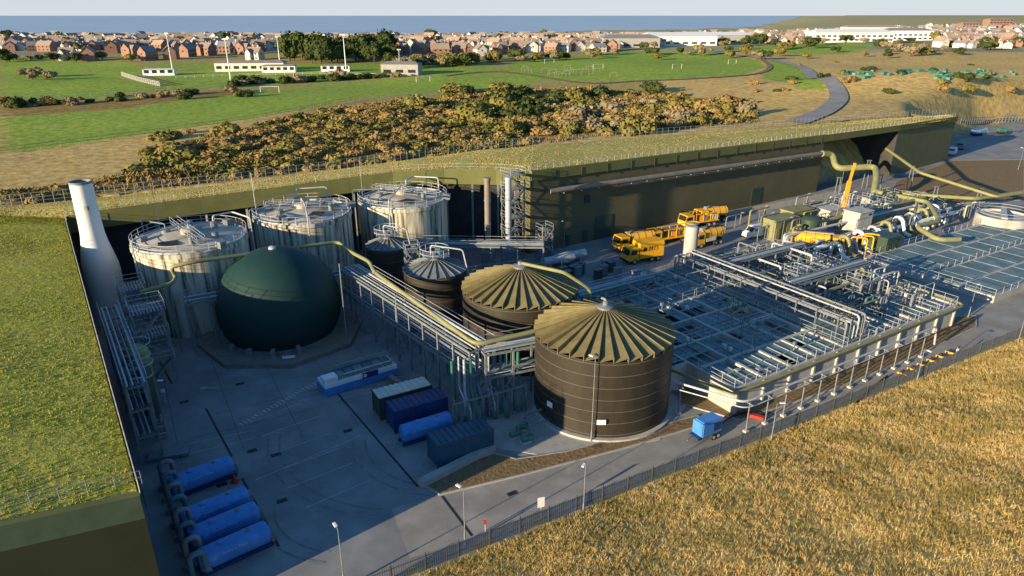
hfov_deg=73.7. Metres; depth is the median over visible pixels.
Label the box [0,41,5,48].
house
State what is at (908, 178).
duct support
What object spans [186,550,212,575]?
pipe
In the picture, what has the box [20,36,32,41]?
house
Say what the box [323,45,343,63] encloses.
tree
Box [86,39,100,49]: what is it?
house
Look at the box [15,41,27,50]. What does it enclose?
house
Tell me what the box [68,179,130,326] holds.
chimney stack
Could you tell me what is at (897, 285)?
basin pipe
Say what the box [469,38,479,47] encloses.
house
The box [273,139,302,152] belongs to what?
bush
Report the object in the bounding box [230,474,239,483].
traffic cone
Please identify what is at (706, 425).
trailer generator
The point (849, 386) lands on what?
pipe support
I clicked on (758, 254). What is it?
pipe rack
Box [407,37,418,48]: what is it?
house
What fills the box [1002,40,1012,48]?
house
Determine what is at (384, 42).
tree
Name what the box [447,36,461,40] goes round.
house
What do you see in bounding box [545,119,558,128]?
bush
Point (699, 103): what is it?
bush
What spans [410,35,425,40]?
house
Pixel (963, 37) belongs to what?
house
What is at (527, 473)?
kerb
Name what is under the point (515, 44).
house
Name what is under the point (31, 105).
bush
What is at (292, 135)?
bush
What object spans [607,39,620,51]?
house
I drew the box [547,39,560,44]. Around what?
house
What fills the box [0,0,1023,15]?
sky
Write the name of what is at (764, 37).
tree
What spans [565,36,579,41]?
house
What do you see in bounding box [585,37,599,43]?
house
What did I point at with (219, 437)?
road marking
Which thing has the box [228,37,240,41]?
house
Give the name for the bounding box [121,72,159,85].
pitch fence
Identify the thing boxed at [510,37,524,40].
house
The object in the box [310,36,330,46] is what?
tree
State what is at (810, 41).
tree
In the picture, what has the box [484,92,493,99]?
bush
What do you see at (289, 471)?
tyre mark
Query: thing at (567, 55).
tree
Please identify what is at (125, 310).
stair tower
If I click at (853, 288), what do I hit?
basin railing
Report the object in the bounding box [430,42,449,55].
house
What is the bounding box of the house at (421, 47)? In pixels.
[411,41,427,54]
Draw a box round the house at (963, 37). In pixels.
[960,35,969,39]
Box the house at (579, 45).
[575,41,583,50]
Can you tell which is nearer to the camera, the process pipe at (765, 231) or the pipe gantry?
the pipe gantry
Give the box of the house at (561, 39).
[555,36,568,41]
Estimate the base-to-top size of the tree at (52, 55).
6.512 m
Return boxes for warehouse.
[599,34,659,47]
[643,32,717,45]
[707,32,751,43]
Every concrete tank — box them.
[841,203,887,224]
[861,194,914,217]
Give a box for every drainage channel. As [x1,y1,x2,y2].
[159,362,172,383]
[205,409,232,456]
[241,478,279,546]
[337,394,417,486]
[441,496,472,535]
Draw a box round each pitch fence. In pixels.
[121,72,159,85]
[184,72,375,76]
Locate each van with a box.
[742,223,764,238]
[948,146,957,154]
[956,141,965,149]
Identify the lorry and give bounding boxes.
[611,229,654,250]
[620,236,664,264]
[648,223,685,242]
[677,209,718,226]
[692,204,727,224]
[698,225,724,248]
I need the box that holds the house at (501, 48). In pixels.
[491,40,507,54]
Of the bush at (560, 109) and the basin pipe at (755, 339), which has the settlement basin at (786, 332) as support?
the basin pipe at (755, 339)
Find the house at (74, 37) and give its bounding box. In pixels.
[63,35,77,39]
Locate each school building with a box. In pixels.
[805,29,894,42]
[840,25,898,28]
[885,28,934,39]
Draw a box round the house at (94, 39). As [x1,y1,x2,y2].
[83,37,99,41]
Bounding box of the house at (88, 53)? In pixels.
[79,45,98,61]
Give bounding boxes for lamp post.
[154,379,166,431]
[332,522,343,575]
[455,483,465,545]
[581,462,585,511]
[589,354,595,441]
[770,402,785,441]
[916,349,931,379]
[968,283,980,317]
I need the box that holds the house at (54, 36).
[45,34,59,37]
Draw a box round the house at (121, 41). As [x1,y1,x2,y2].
[118,38,137,45]
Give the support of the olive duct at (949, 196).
attached to the olive duct at (922, 230)
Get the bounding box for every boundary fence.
[0,141,479,205]
[477,110,946,146]
[960,115,1023,124]
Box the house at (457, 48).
[452,41,467,54]
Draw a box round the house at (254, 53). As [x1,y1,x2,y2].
[244,45,264,59]
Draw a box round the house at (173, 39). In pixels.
[167,37,179,42]
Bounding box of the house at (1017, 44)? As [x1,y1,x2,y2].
[1013,39,1022,46]
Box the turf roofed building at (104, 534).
[0,114,957,575]
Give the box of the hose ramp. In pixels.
[746,412,763,419]
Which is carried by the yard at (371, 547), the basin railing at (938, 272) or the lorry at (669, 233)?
the lorry at (669, 233)
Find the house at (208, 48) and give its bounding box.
[196,41,216,55]
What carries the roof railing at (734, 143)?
on the turf roofed building at (104, 534)
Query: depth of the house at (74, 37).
554.51 m
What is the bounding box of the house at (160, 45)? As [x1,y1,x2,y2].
[151,39,168,50]
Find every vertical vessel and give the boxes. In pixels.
[116,336,158,414]
[128,357,160,427]
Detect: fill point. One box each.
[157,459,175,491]
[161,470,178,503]
[164,481,187,516]
[168,494,187,529]
[172,506,192,543]
[177,520,196,558]
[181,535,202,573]
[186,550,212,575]
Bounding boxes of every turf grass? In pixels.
[0,115,953,218]
[0,215,141,518]
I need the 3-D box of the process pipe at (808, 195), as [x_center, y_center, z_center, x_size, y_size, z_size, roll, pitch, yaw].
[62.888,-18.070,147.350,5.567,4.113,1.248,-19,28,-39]
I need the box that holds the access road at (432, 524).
[391,296,1023,557]
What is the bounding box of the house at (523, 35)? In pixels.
[518,32,527,37]
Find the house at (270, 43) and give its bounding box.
[266,38,275,49]
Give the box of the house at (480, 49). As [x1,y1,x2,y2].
[473,42,489,55]
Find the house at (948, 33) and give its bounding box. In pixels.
[942,31,954,35]
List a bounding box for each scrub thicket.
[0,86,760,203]
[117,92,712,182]
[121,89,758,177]
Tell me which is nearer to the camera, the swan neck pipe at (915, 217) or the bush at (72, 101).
the swan neck pipe at (915, 217)
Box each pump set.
[508,415,535,440]
[515,408,541,431]
[520,419,547,445]
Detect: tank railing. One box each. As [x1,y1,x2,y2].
[830,197,888,211]
[862,187,917,201]
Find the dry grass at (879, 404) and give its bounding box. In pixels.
[419,337,1023,575]
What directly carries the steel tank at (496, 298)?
on the yard at (371, 547)
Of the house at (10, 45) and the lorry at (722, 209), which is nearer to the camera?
the lorry at (722, 209)
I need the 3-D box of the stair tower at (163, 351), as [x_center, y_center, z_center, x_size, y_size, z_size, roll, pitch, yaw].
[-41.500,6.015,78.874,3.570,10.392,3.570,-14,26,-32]
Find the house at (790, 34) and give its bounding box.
[785,32,795,40]
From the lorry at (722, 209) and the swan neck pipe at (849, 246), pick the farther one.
the lorry at (722, 209)
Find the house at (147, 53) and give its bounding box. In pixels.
[136,44,158,60]
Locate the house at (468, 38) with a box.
[465,36,478,41]
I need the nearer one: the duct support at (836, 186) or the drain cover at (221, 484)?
the drain cover at (221, 484)
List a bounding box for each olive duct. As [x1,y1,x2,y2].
[821,151,879,193]
[873,190,961,241]
[877,190,1023,199]
[885,148,1023,197]
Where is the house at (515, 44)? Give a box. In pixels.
[509,39,522,50]
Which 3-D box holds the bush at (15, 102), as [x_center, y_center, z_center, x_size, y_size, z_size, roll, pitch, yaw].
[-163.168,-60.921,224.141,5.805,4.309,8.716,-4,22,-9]
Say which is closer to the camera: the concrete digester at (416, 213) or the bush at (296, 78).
the concrete digester at (416, 213)
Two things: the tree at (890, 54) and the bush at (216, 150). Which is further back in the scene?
the tree at (890, 54)
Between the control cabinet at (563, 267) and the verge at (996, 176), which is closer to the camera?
the control cabinet at (563, 267)
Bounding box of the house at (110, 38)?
[105,36,117,40]
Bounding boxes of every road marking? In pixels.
[189,430,253,443]
[189,432,277,453]
[246,400,306,423]
[256,436,358,479]
[272,433,329,453]
[281,448,338,469]
[282,388,372,403]
[288,463,351,487]
[306,480,368,507]
[752,396,838,429]
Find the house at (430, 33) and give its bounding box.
[423,32,435,35]
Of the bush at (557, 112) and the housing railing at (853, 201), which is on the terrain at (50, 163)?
the bush at (557, 112)
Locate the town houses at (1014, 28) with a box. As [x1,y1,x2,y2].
[0,23,1023,43]
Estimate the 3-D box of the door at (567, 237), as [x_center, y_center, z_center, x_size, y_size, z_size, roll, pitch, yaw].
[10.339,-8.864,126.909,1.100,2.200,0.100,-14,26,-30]
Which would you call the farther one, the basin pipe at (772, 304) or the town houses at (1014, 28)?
the town houses at (1014, 28)
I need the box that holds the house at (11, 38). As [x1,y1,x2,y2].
[5,35,20,41]
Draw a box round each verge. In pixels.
[428,416,696,492]
[681,316,975,418]
[892,160,1023,203]
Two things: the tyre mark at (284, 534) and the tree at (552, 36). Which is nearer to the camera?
the tyre mark at (284, 534)
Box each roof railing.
[0,471,142,512]
[64,210,140,493]
[65,163,530,212]
[533,113,955,168]
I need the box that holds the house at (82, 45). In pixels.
[75,41,86,50]
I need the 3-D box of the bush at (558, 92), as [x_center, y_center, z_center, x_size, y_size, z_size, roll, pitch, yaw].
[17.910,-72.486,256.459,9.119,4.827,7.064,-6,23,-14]
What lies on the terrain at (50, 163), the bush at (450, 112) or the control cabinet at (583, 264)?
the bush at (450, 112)
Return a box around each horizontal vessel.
[541,253,574,266]
[553,249,586,263]
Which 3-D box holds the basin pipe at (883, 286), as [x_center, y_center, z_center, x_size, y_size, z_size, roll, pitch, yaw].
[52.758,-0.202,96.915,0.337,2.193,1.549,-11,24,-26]
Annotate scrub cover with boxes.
[0,88,761,204]
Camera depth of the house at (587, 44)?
485.44 m
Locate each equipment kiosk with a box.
[759,212,799,240]
[780,204,813,223]
[810,202,847,228]
[840,206,874,235]
[864,230,902,254]
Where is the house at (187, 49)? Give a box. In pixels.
[179,42,196,56]
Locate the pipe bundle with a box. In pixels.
[674,250,867,341]
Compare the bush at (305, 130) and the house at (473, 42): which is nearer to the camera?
the bush at (305, 130)
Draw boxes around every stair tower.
[113,272,157,346]
[124,291,178,380]
[403,240,419,264]
[500,165,525,257]
[535,220,553,263]
[782,262,807,284]
[845,269,871,297]
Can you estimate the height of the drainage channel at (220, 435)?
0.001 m
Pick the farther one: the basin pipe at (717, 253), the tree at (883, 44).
the tree at (883, 44)
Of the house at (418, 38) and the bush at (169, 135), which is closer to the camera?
the bush at (169, 135)
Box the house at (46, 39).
[39,37,53,41]
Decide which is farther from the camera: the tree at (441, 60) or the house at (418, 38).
the house at (418, 38)
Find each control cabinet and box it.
[558,265,567,269]
[561,260,569,268]
[568,264,577,275]
[573,265,582,277]
[576,261,585,272]
[576,263,584,274]
[593,267,602,279]
[599,263,608,275]
[601,258,609,263]
[607,260,616,271]
[611,258,619,265]
[613,266,622,278]
[631,269,641,276]
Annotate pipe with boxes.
[132,377,163,427]
[139,241,534,345]
[521,262,590,300]
[609,276,643,301]
[625,273,665,297]
[649,278,678,288]
[668,299,698,310]
[670,326,936,402]
[670,333,931,407]
[672,273,963,394]
[684,267,712,285]
[693,322,712,340]
[708,251,723,262]
[710,262,732,281]
[717,311,743,334]
[722,411,770,423]
[725,212,744,229]
[725,296,739,315]
[730,307,750,326]
[731,271,765,291]
[733,279,754,295]
[736,247,750,256]
[737,242,756,261]
[740,320,756,343]
[741,330,769,352]
[744,249,777,264]
[747,313,773,327]
[748,205,769,225]
[748,257,781,277]
[755,268,778,280]
[757,225,770,239]
[757,260,787,270]
[758,212,775,236]
[767,284,803,307]
[767,299,777,309]
[771,216,793,239]
[771,242,812,260]
[783,205,912,242]
[783,240,798,257]
[783,252,800,262]
[789,216,802,237]
[789,262,837,289]
[790,224,802,241]
[792,229,845,253]
[794,267,819,282]
[795,193,811,204]
[796,258,824,270]
[797,294,836,322]
[800,246,815,260]
[800,292,851,324]
[802,321,840,339]
[803,208,817,215]
[808,261,838,284]
[811,254,841,267]
[812,210,957,256]
[814,208,949,245]
[815,277,834,292]
[815,285,826,300]
[818,287,843,298]
[820,196,925,222]
[825,196,840,203]
[826,270,846,289]
[826,281,855,298]
[827,241,850,260]
[829,193,842,203]
[835,234,857,257]
[840,191,857,204]
[841,282,863,296]
[841,299,877,323]
[844,217,892,240]
[844,293,883,311]
[845,237,863,254]
[845,294,854,313]
[851,229,870,251]
[852,297,862,308]
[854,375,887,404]
[857,231,869,245]
[857,301,879,315]
[858,278,880,300]
[861,201,877,206]
[863,293,880,315]
[866,225,877,241]
[867,271,879,285]
[869,271,898,294]
[872,266,885,280]
[877,195,893,206]
[877,296,886,310]
[879,220,892,231]
[880,271,895,287]
[881,279,888,294]
[885,223,904,238]
[885,295,918,309]
[886,215,903,231]
[886,281,910,296]
[892,213,909,229]
[892,216,911,236]
[898,218,917,234]
[905,212,916,229]
[907,214,916,233]
[909,292,921,306]
[911,213,929,230]
[913,208,934,227]
[913,282,934,301]
[922,210,940,225]
[927,204,945,223]
[940,203,947,219]
[944,207,952,224]
[952,208,964,220]
[962,205,972,218]
[963,202,977,219]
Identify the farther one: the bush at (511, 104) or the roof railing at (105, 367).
the bush at (511, 104)
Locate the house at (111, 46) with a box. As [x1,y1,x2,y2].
[104,39,120,52]
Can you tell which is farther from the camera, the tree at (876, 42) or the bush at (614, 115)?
the tree at (876, 42)
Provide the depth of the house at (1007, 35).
602.14 m
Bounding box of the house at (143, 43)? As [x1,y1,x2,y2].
[138,40,148,45]
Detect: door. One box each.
[565,234,569,245]
[582,231,586,242]
[594,214,611,239]
[750,187,762,205]
[775,228,780,238]
[780,227,785,238]
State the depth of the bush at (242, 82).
285.71 m
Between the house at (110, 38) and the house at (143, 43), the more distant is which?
the house at (110, 38)
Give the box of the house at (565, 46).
[559,41,571,51]
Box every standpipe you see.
[185,290,197,355]
[339,263,347,351]
[395,295,400,361]
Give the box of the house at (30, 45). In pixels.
[25,40,36,51]
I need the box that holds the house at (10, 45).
[4,40,16,50]
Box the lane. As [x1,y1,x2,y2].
[716,52,847,122]
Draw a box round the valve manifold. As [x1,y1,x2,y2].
[450,347,526,424]
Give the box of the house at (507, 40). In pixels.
[502,37,509,44]
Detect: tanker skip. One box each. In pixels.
[167,455,238,500]
[179,485,253,535]
[186,501,264,552]
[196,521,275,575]
[398,411,455,446]
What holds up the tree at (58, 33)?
on the terrain at (50, 163)
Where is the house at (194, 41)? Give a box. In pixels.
[192,38,204,43]
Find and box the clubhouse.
[214,60,287,71]
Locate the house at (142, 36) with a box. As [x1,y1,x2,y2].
[137,33,147,39]
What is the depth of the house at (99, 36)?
564.04 m
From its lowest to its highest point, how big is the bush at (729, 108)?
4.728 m
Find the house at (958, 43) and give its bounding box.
[952,39,969,47]
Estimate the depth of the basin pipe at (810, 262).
102.67 m
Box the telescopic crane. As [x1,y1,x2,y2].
[841,163,855,218]
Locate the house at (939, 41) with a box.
[932,36,949,47]
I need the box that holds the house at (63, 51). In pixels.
[57,46,76,60]
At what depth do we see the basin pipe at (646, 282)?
96.77 m
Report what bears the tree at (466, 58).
on the terrain at (50, 163)
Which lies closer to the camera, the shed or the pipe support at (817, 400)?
the pipe support at (817, 400)
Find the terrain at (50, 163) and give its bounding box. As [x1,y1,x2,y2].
[0,15,1023,575]
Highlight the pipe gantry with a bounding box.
[847,233,879,257]
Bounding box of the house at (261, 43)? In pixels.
[251,38,266,50]
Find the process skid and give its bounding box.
[317,350,398,396]
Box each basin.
[577,245,957,413]
[863,224,1023,302]
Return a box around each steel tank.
[365,223,412,306]
[403,243,468,339]
[461,261,578,380]
[530,297,676,441]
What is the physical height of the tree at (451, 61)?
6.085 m
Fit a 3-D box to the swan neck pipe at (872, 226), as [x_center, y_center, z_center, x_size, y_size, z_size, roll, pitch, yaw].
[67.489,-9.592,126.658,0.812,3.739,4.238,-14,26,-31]
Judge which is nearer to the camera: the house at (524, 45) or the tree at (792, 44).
the house at (524, 45)
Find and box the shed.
[381,61,421,74]
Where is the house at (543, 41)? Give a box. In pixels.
[539,39,546,51]
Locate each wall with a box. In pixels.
[418,444,495,487]
[725,191,837,217]
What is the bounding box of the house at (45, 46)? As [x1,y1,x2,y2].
[35,40,56,51]
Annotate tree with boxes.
[0,29,13,34]
[0,48,11,53]
[0,53,18,61]
[1,57,11,61]
[15,68,31,74]
[24,55,33,61]
[24,66,42,76]
[25,73,37,79]
[34,54,42,60]
[41,71,57,79]
[43,52,59,61]
[52,31,63,34]
[69,52,81,61]
[72,42,85,50]
[98,51,107,59]
[123,53,135,61]
[214,31,231,36]
[274,37,299,60]
[275,30,291,43]
[290,30,319,40]
[298,39,304,58]
[302,34,319,59]
[303,51,317,63]
[304,41,331,63]
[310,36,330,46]
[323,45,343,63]
[330,37,345,59]
[330,45,347,62]
[331,35,351,41]
[341,41,367,61]
[348,33,372,43]
[353,41,371,61]
[363,43,381,62]
[370,32,393,44]
[377,28,397,41]
[377,39,391,45]
[380,52,395,59]
[382,43,400,54]
[382,55,398,60]
[392,56,416,61]
[416,57,426,64]
[424,28,437,33]
[425,54,436,64]
[436,57,448,65]
[442,52,458,65]
[445,57,457,66]
[459,53,473,65]
[473,57,480,62]
[483,49,501,61]
[488,53,502,59]
[506,48,526,59]
[514,55,528,60]
[530,52,543,61]
[544,34,557,37]
[549,49,558,59]
[556,51,565,59]
[562,53,570,58]
[585,50,598,58]
[608,48,620,54]
[639,41,649,49]
[644,47,660,55]
[655,53,663,57]
[676,47,683,53]
[692,43,705,55]
[718,40,727,46]
[724,46,733,50]
[725,50,735,57]
[739,45,752,53]
[741,38,751,43]
[741,48,754,54]
[750,33,769,44]
[750,50,763,59]
[757,50,773,59]
[769,31,783,34]
[770,39,781,46]
[772,47,785,56]
[777,42,788,47]
[789,41,795,47]
[797,36,805,46]
[801,36,820,48]
[801,53,810,56]
[815,36,827,44]
[830,46,840,52]
[839,34,852,41]
[862,51,868,56]
[872,38,886,47]
[880,41,886,48]
[882,52,893,57]
[886,41,904,51]
[901,45,923,56]
[905,37,916,42]
[917,46,931,55]
[929,31,940,38]
[940,45,948,51]
[954,47,966,54]
[977,41,994,49]
[979,36,1000,41]
[990,39,999,49]
[1003,39,1015,43]
[1013,36,1023,42]
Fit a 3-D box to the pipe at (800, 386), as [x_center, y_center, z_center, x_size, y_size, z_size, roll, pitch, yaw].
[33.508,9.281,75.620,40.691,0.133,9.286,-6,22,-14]
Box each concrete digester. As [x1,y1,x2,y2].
[128,183,254,337]
[249,172,356,292]
[352,157,450,268]
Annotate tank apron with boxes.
[472,380,685,454]
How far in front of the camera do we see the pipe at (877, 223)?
132.91 m
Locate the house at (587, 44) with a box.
[582,41,590,49]
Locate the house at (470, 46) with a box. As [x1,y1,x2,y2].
[466,41,472,50]
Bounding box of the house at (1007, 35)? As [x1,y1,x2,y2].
[1000,32,1017,41]
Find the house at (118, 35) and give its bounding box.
[107,34,122,37]
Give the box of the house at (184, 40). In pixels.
[180,37,191,43]
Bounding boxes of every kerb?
[426,415,698,495]
[679,315,976,420]
[892,159,1023,204]
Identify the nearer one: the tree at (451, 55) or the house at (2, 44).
the tree at (451, 55)
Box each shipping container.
[371,375,432,420]
[385,387,447,433]
[426,417,493,468]
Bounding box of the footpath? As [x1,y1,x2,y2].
[444,59,772,82]
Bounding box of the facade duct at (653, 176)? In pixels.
[548,151,822,193]
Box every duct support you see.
[833,177,841,204]
[861,160,871,187]
[905,166,915,189]
[973,188,983,207]
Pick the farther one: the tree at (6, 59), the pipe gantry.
the tree at (6, 59)
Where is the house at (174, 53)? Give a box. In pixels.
[161,43,179,59]
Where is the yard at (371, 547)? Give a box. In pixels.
[85,123,1023,575]
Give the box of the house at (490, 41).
[487,37,502,44]
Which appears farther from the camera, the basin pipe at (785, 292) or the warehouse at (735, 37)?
the warehouse at (735, 37)
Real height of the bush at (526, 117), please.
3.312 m
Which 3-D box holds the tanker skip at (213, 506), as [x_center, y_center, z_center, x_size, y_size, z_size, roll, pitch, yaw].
[-25.118,18.665,58.041,5.900,2.090,1.808,-17,27,-36]
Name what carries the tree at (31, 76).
on the terrain at (50, 163)
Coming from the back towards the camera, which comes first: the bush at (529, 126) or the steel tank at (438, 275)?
the bush at (529, 126)
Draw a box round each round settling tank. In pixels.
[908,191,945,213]
[972,203,1023,229]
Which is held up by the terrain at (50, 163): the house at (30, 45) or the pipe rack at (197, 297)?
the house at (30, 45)
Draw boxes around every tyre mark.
[259,505,324,563]
[267,435,379,518]
[273,504,329,551]
[278,434,382,509]
[352,442,434,496]
[364,440,418,485]
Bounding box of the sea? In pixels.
[0,16,799,33]
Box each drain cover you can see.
[216,481,227,487]
[247,448,256,452]
[271,452,280,456]
[276,497,287,503]
[506,490,516,496]
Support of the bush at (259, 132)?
on the terrain at (50, 163)
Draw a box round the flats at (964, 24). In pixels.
[956,22,982,27]
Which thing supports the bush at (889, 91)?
on the terrain at (50, 163)
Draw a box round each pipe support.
[675,385,683,414]
[743,402,753,433]
[762,395,772,424]
[780,387,791,417]
[798,380,808,409]
[815,373,826,402]
[831,367,842,395]
[847,360,858,388]
[862,354,873,381]
[877,348,888,375]
[891,343,902,369]
[904,337,916,363]
[918,332,929,357]
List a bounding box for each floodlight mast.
[164,33,172,67]
[222,38,230,80]
[341,34,346,70]
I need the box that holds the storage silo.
[683,221,699,263]
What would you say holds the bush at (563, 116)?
on the terrain at (50, 163)
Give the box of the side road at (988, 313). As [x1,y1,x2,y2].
[955,291,1023,343]
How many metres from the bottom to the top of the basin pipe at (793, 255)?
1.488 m
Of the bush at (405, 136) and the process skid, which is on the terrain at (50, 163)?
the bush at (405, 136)
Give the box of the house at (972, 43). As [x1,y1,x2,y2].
[968,39,977,47]
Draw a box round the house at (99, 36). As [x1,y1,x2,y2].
[91,34,103,39]
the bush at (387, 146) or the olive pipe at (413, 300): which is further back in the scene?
the bush at (387, 146)
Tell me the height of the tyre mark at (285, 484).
0.001 m
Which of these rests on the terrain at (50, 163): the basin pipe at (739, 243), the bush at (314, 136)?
the bush at (314, 136)
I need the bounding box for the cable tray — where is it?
[620,156,815,184]
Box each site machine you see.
[970,128,987,135]
[996,126,1013,133]
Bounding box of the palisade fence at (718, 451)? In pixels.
[369,327,1023,575]
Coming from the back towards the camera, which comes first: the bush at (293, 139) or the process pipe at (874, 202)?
the bush at (293, 139)
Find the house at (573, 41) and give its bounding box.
[568,37,580,50]
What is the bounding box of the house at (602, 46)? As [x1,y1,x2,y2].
[589,42,606,51]
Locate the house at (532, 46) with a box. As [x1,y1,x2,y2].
[526,39,540,52]
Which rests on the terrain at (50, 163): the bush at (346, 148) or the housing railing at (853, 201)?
the bush at (346, 148)
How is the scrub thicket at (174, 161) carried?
on the terrain at (50, 163)
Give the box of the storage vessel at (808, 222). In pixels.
[799,215,820,229]
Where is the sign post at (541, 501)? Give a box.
[538,497,544,519]
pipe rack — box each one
[96,299,163,464]
[183,263,356,352]
[338,261,494,413]
[410,235,543,266]
[467,258,537,275]
[477,326,534,415]
[578,268,654,301]
[717,236,807,278]
[781,254,872,303]
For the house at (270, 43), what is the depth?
504.43 m
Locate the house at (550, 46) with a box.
[544,42,559,51]
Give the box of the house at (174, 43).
[169,40,179,46]
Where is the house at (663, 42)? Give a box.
[660,37,665,46]
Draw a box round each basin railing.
[547,239,957,387]
[618,274,752,343]
[637,254,824,306]
[666,263,848,343]
[675,274,884,342]
[696,258,876,333]
[714,252,898,326]
[733,250,919,318]
[753,243,939,310]
[831,284,919,320]
[864,219,1023,294]
[926,237,1023,271]
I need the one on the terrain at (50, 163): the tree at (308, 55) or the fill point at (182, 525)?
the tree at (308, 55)
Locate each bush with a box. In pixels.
[0,96,12,103]
[3,96,28,108]
[26,103,38,106]
[28,96,46,103]
[34,98,53,105]
[50,99,66,104]
[65,96,79,105]
[84,98,94,102]
[105,96,119,100]
[112,96,127,101]
[132,93,153,98]
[136,145,156,155]
[144,130,162,140]
[150,129,182,141]
[152,151,171,160]
[154,93,166,97]
[154,144,199,160]
[156,90,170,95]
[159,140,185,148]
[172,88,185,95]
[175,91,192,99]
[180,128,196,133]
[181,140,203,148]
[184,87,199,93]
[201,131,240,145]
[204,140,220,149]
[206,147,227,153]
[208,120,240,133]
[208,142,246,151]
[216,136,235,144]
[222,85,237,92]
[225,149,238,154]
[226,80,240,86]
[233,74,261,83]
[233,90,254,96]
[236,138,264,148]
[237,133,252,139]
[238,79,249,85]
[245,127,253,135]
[250,122,274,129]
[253,79,265,83]
[253,129,272,136]
[257,141,277,149]
[259,135,281,144]
[267,78,275,82]
[273,137,303,143]
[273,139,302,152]
[278,75,291,83]
[282,131,300,139]
[289,74,309,82]
[293,147,324,155]
[300,128,315,133]
[303,134,327,140]
[304,137,324,143]
[305,75,317,81]
[316,135,337,143]
[317,75,325,78]
[320,141,338,149]
[324,118,358,130]
[326,68,346,75]
[328,74,341,81]
[333,145,353,151]
[344,73,355,79]
[346,122,362,130]
[346,131,365,139]
[355,74,363,79]
[355,125,379,132]
[367,74,376,78]
[373,139,399,151]
[375,106,409,114]
[376,110,411,119]
[376,116,402,123]
[380,71,391,75]
[390,71,401,76]
[391,125,410,132]
[393,96,403,100]
[399,133,414,140]
[403,94,429,106]
[404,120,432,129]
[406,128,429,137]
[426,114,450,123]
[438,129,452,134]
[439,82,463,92]
[441,93,452,97]
[444,109,457,116]
[448,127,486,139]
[452,119,466,126]
[453,99,475,108]
[453,99,496,119]
[461,83,475,93]
[466,110,494,120]
[484,82,510,93]
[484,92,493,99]
[487,90,518,105]
[492,107,515,116]
[494,105,514,112]
[496,88,527,97]
[497,101,519,109]
[502,82,513,90]
[504,119,526,132]
[509,129,523,136]
[513,104,536,115]
[514,85,533,93]
[517,116,543,126]
[518,95,550,105]
[518,115,537,121]
[518,121,528,128]
[527,123,533,128]
[529,125,556,135]
[530,94,541,98]
[533,104,553,114]
[541,112,553,116]
[541,115,555,123]
[544,101,562,106]
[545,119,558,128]
[546,96,562,103]
[549,95,566,101]
[549,103,568,111]
[550,89,565,96]
[551,105,568,111]
[552,110,565,117]
[555,112,586,124]
[557,115,586,126]
[558,128,576,135]
[561,120,583,133]
[563,102,600,116]
[564,86,582,94]
[564,89,588,100]
[570,97,585,102]
[582,119,601,131]
[582,123,593,132]
[584,97,596,103]
[584,114,597,118]
[585,117,605,126]
[588,84,611,95]
[595,126,612,132]
[596,108,607,116]
[597,98,631,112]
[600,110,628,120]
[607,118,623,128]
[620,114,658,136]
[622,102,642,113]
[623,106,642,115]
[634,112,659,119]
[638,96,661,104]
[639,80,666,93]
[642,102,670,112]
[642,110,661,116]
[660,107,696,117]
[662,95,695,107]
[664,117,686,129]
[668,110,692,121]
[669,102,693,112]
[688,114,712,125]
[691,97,723,110]
[694,109,709,115]
[700,104,723,110]
[706,107,722,113]
[713,101,736,114]
[716,93,741,104]
[736,99,758,113]
[748,79,760,84]
[785,75,798,79]
[787,79,798,84]
[816,73,830,77]
[837,69,847,73]
[841,75,856,83]
[860,67,870,70]
[881,88,896,93]
[895,69,905,74]
[935,78,948,84]
[936,84,949,91]
[953,71,976,80]
[962,83,977,91]
[1006,84,1016,92]
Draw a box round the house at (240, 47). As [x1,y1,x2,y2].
[234,40,252,53]
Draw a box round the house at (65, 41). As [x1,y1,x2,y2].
[61,38,74,46]
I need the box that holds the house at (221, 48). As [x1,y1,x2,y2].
[217,40,233,53]
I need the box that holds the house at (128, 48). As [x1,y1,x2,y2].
[120,41,138,55]
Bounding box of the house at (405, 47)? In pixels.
[395,40,409,54]
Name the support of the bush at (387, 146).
on the terrain at (50, 163)
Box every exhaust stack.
[481,177,494,269]
[501,176,514,264]
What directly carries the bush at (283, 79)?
on the terrain at (50, 163)
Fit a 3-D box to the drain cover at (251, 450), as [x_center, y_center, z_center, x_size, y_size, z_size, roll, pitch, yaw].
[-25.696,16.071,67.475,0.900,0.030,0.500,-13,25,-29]
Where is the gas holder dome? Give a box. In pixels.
[196,245,362,367]
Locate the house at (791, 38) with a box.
[787,35,796,42]
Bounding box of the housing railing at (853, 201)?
[834,195,872,206]
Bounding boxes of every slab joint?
[162,373,181,463]
[212,362,244,450]
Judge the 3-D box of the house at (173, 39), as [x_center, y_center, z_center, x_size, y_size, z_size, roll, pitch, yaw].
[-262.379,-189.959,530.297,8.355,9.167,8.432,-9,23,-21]
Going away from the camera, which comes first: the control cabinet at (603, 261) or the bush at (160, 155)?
the control cabinet at (603, 261)
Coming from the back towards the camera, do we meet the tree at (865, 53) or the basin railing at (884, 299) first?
the tree at (865, 53)
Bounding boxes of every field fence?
[1,96,358,150]
[18,86,167,97]
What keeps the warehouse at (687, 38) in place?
on the terrain at (50, 163)
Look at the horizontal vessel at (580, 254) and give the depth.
118.72 m
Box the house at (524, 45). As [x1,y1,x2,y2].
[523,42,528,50]
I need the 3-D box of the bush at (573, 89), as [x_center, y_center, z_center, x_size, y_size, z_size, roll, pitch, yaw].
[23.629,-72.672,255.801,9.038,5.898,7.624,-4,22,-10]
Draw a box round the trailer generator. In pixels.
[687,411,722,440]
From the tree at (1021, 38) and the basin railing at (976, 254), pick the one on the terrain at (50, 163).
the tree at (1021, 38)
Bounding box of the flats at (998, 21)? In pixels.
[982,18,1013,25]

